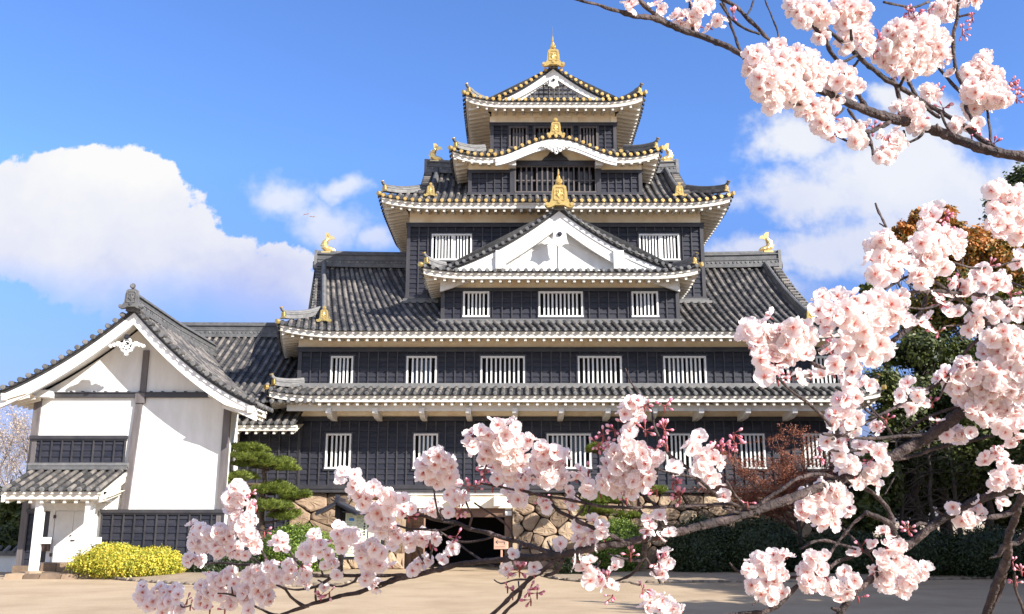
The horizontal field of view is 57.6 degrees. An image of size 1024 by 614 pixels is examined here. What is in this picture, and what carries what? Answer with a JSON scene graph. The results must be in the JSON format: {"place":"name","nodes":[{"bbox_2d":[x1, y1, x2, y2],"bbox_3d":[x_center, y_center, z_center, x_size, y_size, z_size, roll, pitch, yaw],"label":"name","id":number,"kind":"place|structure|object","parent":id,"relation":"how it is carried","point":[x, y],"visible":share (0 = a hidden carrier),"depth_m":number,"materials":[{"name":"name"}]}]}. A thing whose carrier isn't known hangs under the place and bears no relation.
{"place":"outdoors","nodes":[
{"label":"outdoors","id":0,"kind":"place"},
{"bbox_2d":[0,545,16,571],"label":"garden wall","id":1,"kind":"structure","parent":0,"point":[7,560],"depth_m":36.27,"materials":[{"name":"white paint"}]},
{"bbox_2d":[0,523,1023,613],"bbox_3d":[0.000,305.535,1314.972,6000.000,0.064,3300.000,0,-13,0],"label":"ground","id":2,"kind":"structure","parent":0,"point":[473,589],"depth_m":23.76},
{"bbox_2d":[0,486,21,550],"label":"evergreen bush","id":3,"kind":"object","parent":2,"relation":"on","point":[10,515],"visible":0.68,"depth_m":39.48,"materials":[{"name":"green plant"}]},
{"bbox_2d":[0,405,30,491],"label":"bare tree","id":4,"kind":"object","parent":2,"relation":"on","point":[17,429],"visible":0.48,"depth_m":45.11,"materials":[{"name":"plant"}]},
{"bbox_2d":[0,283,273,578],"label":"annexe","id":5,"kind":"structure","parent":2,"relation":"on","point":[141,406],"depth_m":34.49,"materials":[{"name":"paint"}]},
{"bbox_2d":[41,540,51,550],"bbox_3d":[-16.910,8.553,33.730,0.340,0.566,0.260,0,-13,0],"label":"letter box","id":6,"kind":"object","parent":5,"relation":"attached to","point":[45,547],"visible":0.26,"depth_m":33.62,"materials":[{"name":"metal"}]},
{"bbox_2d":[49,511,74,561],"bbox_3d":[-16.350,8.371,33.937,0.847,1.798,0.100,0,-13,0],"label":"door leaf","id":7,"kind":"structure","parent":5,"relation":"in","point":[63,527],"depth_m":33.94,"materials":[{"name":"white paint"}]},
{"bbox_2d":[69,511,84,561],"bbox_3d":[-15.730,8.377,33.961,0.621,1.798,0.050,0,-13,0],"label":"door leaf","id":8,"kind":"structure","parent":5,"relation":"in","point":[78,523],"depth_m":33.97,"materials":[{"name":"white paint"}]},
{"bbox_2d":[110,576,357,586],"bbox_3d":[-11.404,9.129,31.264,12.991,0.138,4.060,-5,-14,19],"label":"stone edging","id":9,"kind":"object","parent":2,"relation":"on","point":[168,582],"visible":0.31,"depth_m":29.40,"materials":[{"name":"beige stone"}]},
{"bbox_2d":[120,569,360,583],"bbox_3d":[-10.816,9.432,32.786,12.013,0.133,9.897,0,-13,0],"label":"soil bed","id":10,"kind":"object","parent":2,"relation":"on","point":[191,577],"visible":0.27,"depth_m":30.86,"materials":[{"name":"beige soil"}]},
{"bbox_2d":[63,540,186,578],"bbox_3d":[-13.455,8.809,32.534,4.280,1.270,2.628,0,-13,0],"label":"yellow shrub","id":11,"kind":"object","parent":10,"relation":"on","point":[111,559],"visible":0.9,"depth_m":31.86,"materials":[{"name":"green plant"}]},
{"bbox_2d":[185,560,225,572],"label":"azalea","id":12,"kind":"object","parent":10,"relation":"on","point":[210,568],"visible":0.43,"depth_m":33.31,"materials":[{"name":"green plant"}]},
{"bbox_2d":[221,554,264,571],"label":"azalea","id":13,"kind":"object","parent":10,"relation":"on","point":[233,560],"visible":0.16,"depth_m":33.84,"materials":[{"name":"green plant"}]},
{"bbox_2d":[228,441,312,555],"bbox_3d":[-9.773,7.621,35.704,4.304,5.088,2.381,0,-13,0],"label":"pine tree","id":14,"kind":"object","parent":10,"relation":"on","point":[250,453],"visible":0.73,"depth_m":35.62,"materials":[{"name":"green plant"}]},
{"bbox_2d":[259,521,337,571],"bbox_3d":[-8.020,8.991,34.854,3.292,1.949,2.893,0,-13,0],"label":"round azalea","id":15,"kind":"object","parent":10,"relation":"on","point":[296,534],"visible":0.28,"depth_m":34.19,"materials":[{"name":"green plant"}]},
{"bbox_2d":[315,495,384,569],"bbox_3d":[-6.258,8.843,36.370,2.673,2.930,1.545,0,-13,0],"label":"notice board","id":16,"kind":"object","parent":10,"relation":"on","point":[348,514],"visible":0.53,"depth_m":36.18,"materials":[{"name":"paper"}]},
{"bbox_2d":[181,322,314,555],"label":"connecting wing","id":17,"kind":"structure","parent":2,"relation":"on","point":[249,357],"depth_m":41.27,"materials":[{"name":"grey tile"}]},
{"bbox_2d":[494,537,507,564],"bbox_3d":[-0.423,9.633,36.383,0.560,1.396,0.166,0,-13,0],"label":"arrow sign","id":18,"kind":"object","parent":2,"relation":"on","point":[500,544],"visible":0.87,"depth_m":36.38,"materials":[{"name":"white wood"}]},
{"bbox_2d":[263,26,886,568],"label":"castle keep","id":19,"kind":"structure","parent":2,"relation":"on","point":[551,270],"depth_m":40.12,"materials":[{"name":"black wood"}]},
{"bbox_2d":[324,434,351,468],"bbox_3d":[-7.426,6.198,39.929,1.122,1.493,0.440,0,-13,0],"label":"window","id":20,"kind":"structure","parent":19,"relation":"in","point":[338,446],"depth_m":39.92,"materials":[{"name":"white paint"}]},
{"bbox_2d":[330,356,353,382],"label":"window","id":21,"kind":"structure","parent":19,"relation":"in","point":[341,369],"depth_m":39.94,"materials":[{"name":"white paint"}]},
{"bbox_2d":[406,356,436,382],"bbox_3d":[-3.875,2.786,39.999,1.337,1.308,0.440,0,-13,0],"label":"window","id":22,"kind":"structure","parent":19,"relation":"in","point":[419,369],"depth_m":39.97,"materials":[{"name":"white paint"}]},
{"bbox_2d":[412,434,437,468],"bbox_3d":[-3.691,6.198,39.929,1.087,1.493,0.440,0,-13,0],"label":"window","id":23,"kind":"structure","parent":19,"relation":"in","point":[422,442],"depth_m":39.93,"materials":[{"name":"white paint"}]},
{"bbox_2d":[431,234,471,259],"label":"window","id":24,"kind":"structure","parent":19,"relation":"in","point":[444,246],"depth_m":43.06,"materials":[{"name":"white paint"}]},
{"bbox_2d":[462,291,489,316],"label":"window","id":25,"kind":"structure","parent":19,"relation":"in","point":[475,303],"depth_m":40.29,"materials":[{"name":"white paint"}]},
{"bbox_2d":[480,356,524,382],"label":"window","id":26,"kind":"structure","parent":19,"relation":"in","point":[493,369],"depth_m":40.13,"materials":[{"name":"white paint"}]},
{"bbox_2d":[509,126,526,147],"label":"window","id":27,"kind":"structure","parent":19,"relation":"in","point":[517,131],"depth_m":45.02,"materials":[{"name":"grey wood"}]},
{"bbox_2d":[534,126,572,139],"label":"window","id":28,"kind":"structure","parent":19,"relation":"in","point":[541,130],"depth_m":45.02,"materials":[{"name":"brown wood"}]},
{"bbox_2d":[515,166,596,191],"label":"window","id":29,"kind":"structure","parent":19,"relation":"in","point":[527,178],"depth_m":43.71,"materials":[{"name":"white wood"}]},
{"bbox_2d":[538,291,583,316],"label":"window","id":30,"kind":"structure","parent":19,"relation":"in","point":[550,303],"depth_m":40.31,"materials":[{"name":"white paint"}]},
{"bbox_2d":[547,434,591,468],"bbox_3d":[2.434,6.198,39.929,1.936,1.493,0.440,0,-13,0],"label":"window","id":31,"kind":"structure","parent":19,"relation":"in","point":[577,443],"depth_m":39.92,"materials":[{"name":"white paint"}]},
{"bbox_2d":[579,126,598,147],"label":"window","id":32,"kind":"structure","parent":19,"relation":"in","point":[587,131],"depth_m":44.99,"materials":[{"name":"grey wood"}]},
{"bbox_2d":[578,356,621,382],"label":"window","id":33,"kind":"structure","parent":19,"relation":"in","point":[591,369],"depth_m":40.11,"materials":[{"name":"white paint"}]},
{"bbox_2d":[631,291,658,316],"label":"window","id":34,"kind":"structure","parent":19,"relation":"in","point":[644,303],"depth_m":40.28,"materials":[{"name":"white paint"}]},
{"bbox_2d":[639,234,680,259],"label":"window","id":35,"kind":"structure","parent":19,"relation":"in","point":[663,246],"depth_m":43.05,"materials":[{"name":"white paint"}]},
{"bbox_2d":[665,434,691,468],"bbox_3d":[7.108,6.198,39.929,1.087,1.493,0.440,0,-13,0],"label":"window","id":36,"kind":"structure","parent":19,"relation":"in","point":[674,441],"depth_m":39.95,"materials":[{"name":"white paint"}]},
{"bbox_2d":[663,356,706,382],"bbox_3d":[7.403,2.786,39.999,1.869,1.308,0.440,0,-13,0],"label":"window","id":37,"kind":"structure","parent":19,"relation":"in","point":[677,369],"depth_m":39.95,"materials":[{"name":"white paint"}]},
{"bbox_2d":[740,434,766,468],"bbox_3d":[10.294,6.198,39.929,1.087,1.493,0.440,0,-13,0],"label":"window","id":38,"kind":"structure","parent":19,"relation":"in","point":[757,448],"depth_m":39.89,"materials":[{"name":"white paint"}]},
{"bbox_2d":[769,361,789,382],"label":"window","id":39,"kind":"structure","parent":19,"relation":"in","point":[785,371],"depth_m":39.93,"materials":[{"name":"white paint"}]},
{"bbox_2d":[803,434,828,468],"bbox_3d":[12.976,6.198,39.929,1.034,1.493,0.440,0,-13,0],"label":"window","id":40,"kind":"structure","parent":19,"relation":"in","point":[812,442],"depth_m":39.87,"materials":[{"name":"white paint"}]},
{"bbox_2d":[811,356,838,382],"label":"window","id":41,"kind":"structure","parent":19,"relation":"in","point":[820,360],"depth_m":39.96,"materials":[{"name":"white paint"}]},
{"bbox_2d":[132,0,1023,613],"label":"cherry tree","id":42,"kind":"object","parent":2,"relation":"on","point":[778,74],"visible":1,"depth_m":1.97,"materials":[{"name":"pink plant"}]},
{"bbox_2d":[541,569,983,581],"bbox_3d":[14.180,9.745,34.142,26.303,0.134,7.840,1,-13,-5],"label":"soil bed","id":43,"kind":"object","parent":2,"relation":"on","point":[644,575],"visible":0.3,"depth_m":31.69,"materials":[{"name":"beige soil"}]},
{"bbox_2d":[553,553,600,573],"bbox_3d":[2.357,9.356,33.958,1.775,0.842,1.396,0,-13,0],"label":"azalea","id":44,"kind":"object","parent":43,"relation":"on","point":[567,566],"visible":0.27,"depth_m":33.55,"materials":[{"name":"green plant"}]},
{"bbox_2d":[592,514,648,571],"bbox_3d":[4.033,8.947,35.257,2.306,2.213,2.280,0,-13,0],"label":"round azalea","id":45,"kind":"object","parent":43,"relation":"on","point":[619,527],"visible":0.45,"depth_m":34.69,"materials":[{"name":"green plant"}]},
{"bbox_2d":[578,441,668,524],"bbox_3d":[4.324,7.751,36.357,3.704,5.072,1.891,0,-13,0],"label":"pine tree","id":46,"kind":"object","parent":43,"relation":"on","point":[607,500],"visible":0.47,"depth_m":36.13,"materials":[{"name":"green plant"}]},
{"bbox_2d":[661,512,737,572],"bbox_3d":[7.090,8.756,34.527,3.266,2.262,2.724,0,-13,0],"label":"hedge bush","id":47,"kind":"object","parent":43,"relation":"on","point":[702,551],"visible":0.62,"depth_m":33.65,"materials":[{"name":"green plant"}]},
{"bbox_2d":[722,513,803,572],"bbox_3d":[9.044,8.679,34.123,3.696,2.235,2.727,0,-13,0],"label":"hedge bush","id":48,"kind":"object","parent":43,"relation":"on","point":[751,537],"visible":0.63,"depth_m":33.47,"materials":[{"name":"green plant"}]},
{"bbox_2d":[690,423,866,551],"bbox_3d":[10.860,7.528,36.983,8.232,5.831,2.941,0,-13,0],"label":"maple tree","id":49,"kind":"object","parent":43,"relation":"on","point":[779,511],"visible":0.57,"depth_m":36.88,"materials":[{"name":"red plant"}]},
{"bbox_2d":[796,526,885,573],"bbox_3d":[11.943,8.742,33.482,3.573,1.822,2.850,0,-13,0],"label":"hedge bush","id":50,"kind":"object","parent":43,"relation":"on","point":[860,563],"visible":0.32,"depth_m":32.77,"materials":[{"name":"green plant"}]},
{"bbox_2d":[872,523,964,576],"bbox_3d":[14.430,8.628,33.122,4.062,1.883,2.730,0,-13,0],"label":"hedge bush","id":51,"kind":"object","parent":43,"relation":"on","point":[931,546],"visible":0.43,"depth_m":32.22,"materials":[{"name":"green plant"}]},
{"bbox_2d":[943,521,1023,578],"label":"hedge bush","id":52,"kind":"object","parent":43,"relation":"on","point":[979,546],"visible":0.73,"depth_m":31.95,"materials":[{"name":"green plant"}]},
{"bbox_2d":[549,576,993,582],"bbox_3d":[9.015,9.036,30.858,15.464,0.138,2.656,0,-13,0],"label":"stone edging","id":53,"kind":"object","parent":2,"relation":"on","point":[699,581],"visible":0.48,"depth_m":29.75,"materials":[{"name":"beige stone"}]},
{"bbox_2d":[862,420,949,529],"bbox_3d":[16.229,7.742,38.834,3.750,6.245,1.920,0,-13,0],"label":"slim tree","id":54,"kind":"object","parent":2,"relation":"on","point":[901,513],"visible":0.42,"depth_m":38.69,"materials":[{"name":"green plant"}]},
{"bbox_2d":[858,282,980,528],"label":"evergreen tree","id":55,"kind":"object","parent":2,"relation":"on","point":[926,354],"visible":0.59,"depth_m":42.15,"materials":[{"name":"green plant"}]},
{"bbox_2d":[841,424,1023,535],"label":"evergreen tree","id":56,"kind":"object","parent":2,"relation":"on","point":[863,500],"visible":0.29,"depth_m":38.56,"materials":[{"name":"green plant"}]},
{"bbox_2d":[898,414,973,534],"bbox_3d":[17.567,7.572,38.902,3.906,6.558,2.006,0,-13,0],"label":"slim tree","id":57,"kind":"object","parent":2,"relation":"on","point":[930,489],"visible":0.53,"depth_m":38.96,"materials":[{"name":"green plant"}]},
{"bbox_2d":[901,413,1007,534],"bbox_3d":[18.519,7.541,38.847,3.595,6.610,1.811,1,-13,-6],"label":"slim tree","id":58,"kind":"object","parent":2,"relation":"on","point":[954,491],"visible":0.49,"depth_m":38.87,"materials":[{"name":"green plant"}]},
{"bbox_2d":[891,204,1023,536],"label":"autumn tree","id":59,"kind":"object","parent":2,"relation":"on","point":[983,245],"visible":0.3,"depth_m":44.63,"materials":[{"name":"orange plant"}]},
{"bbox_2d":[908,410,1023,529],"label":"evergreen tree","id":60,"kind":"object","parent":2,"relation":"on","point":[969,452],"visible":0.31,"depth_m":39.43,"materials":[{"name":"green plant"}]},
{"bbox_2d":[978,162,1023,223],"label":"evergreen tree","id":61,"kind":"object","parent":2,"relation":"on","point":[1014,178],"visible":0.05,"depth_m":55.09,"materials":[{"name":"green plant"}]},
{"bbox_2d":[0,0,1023,522],"label":"sky","id":62,"kind":"structure","parent":0,"point":[179,151],"materials":[{"name":"blue"}]}
]}

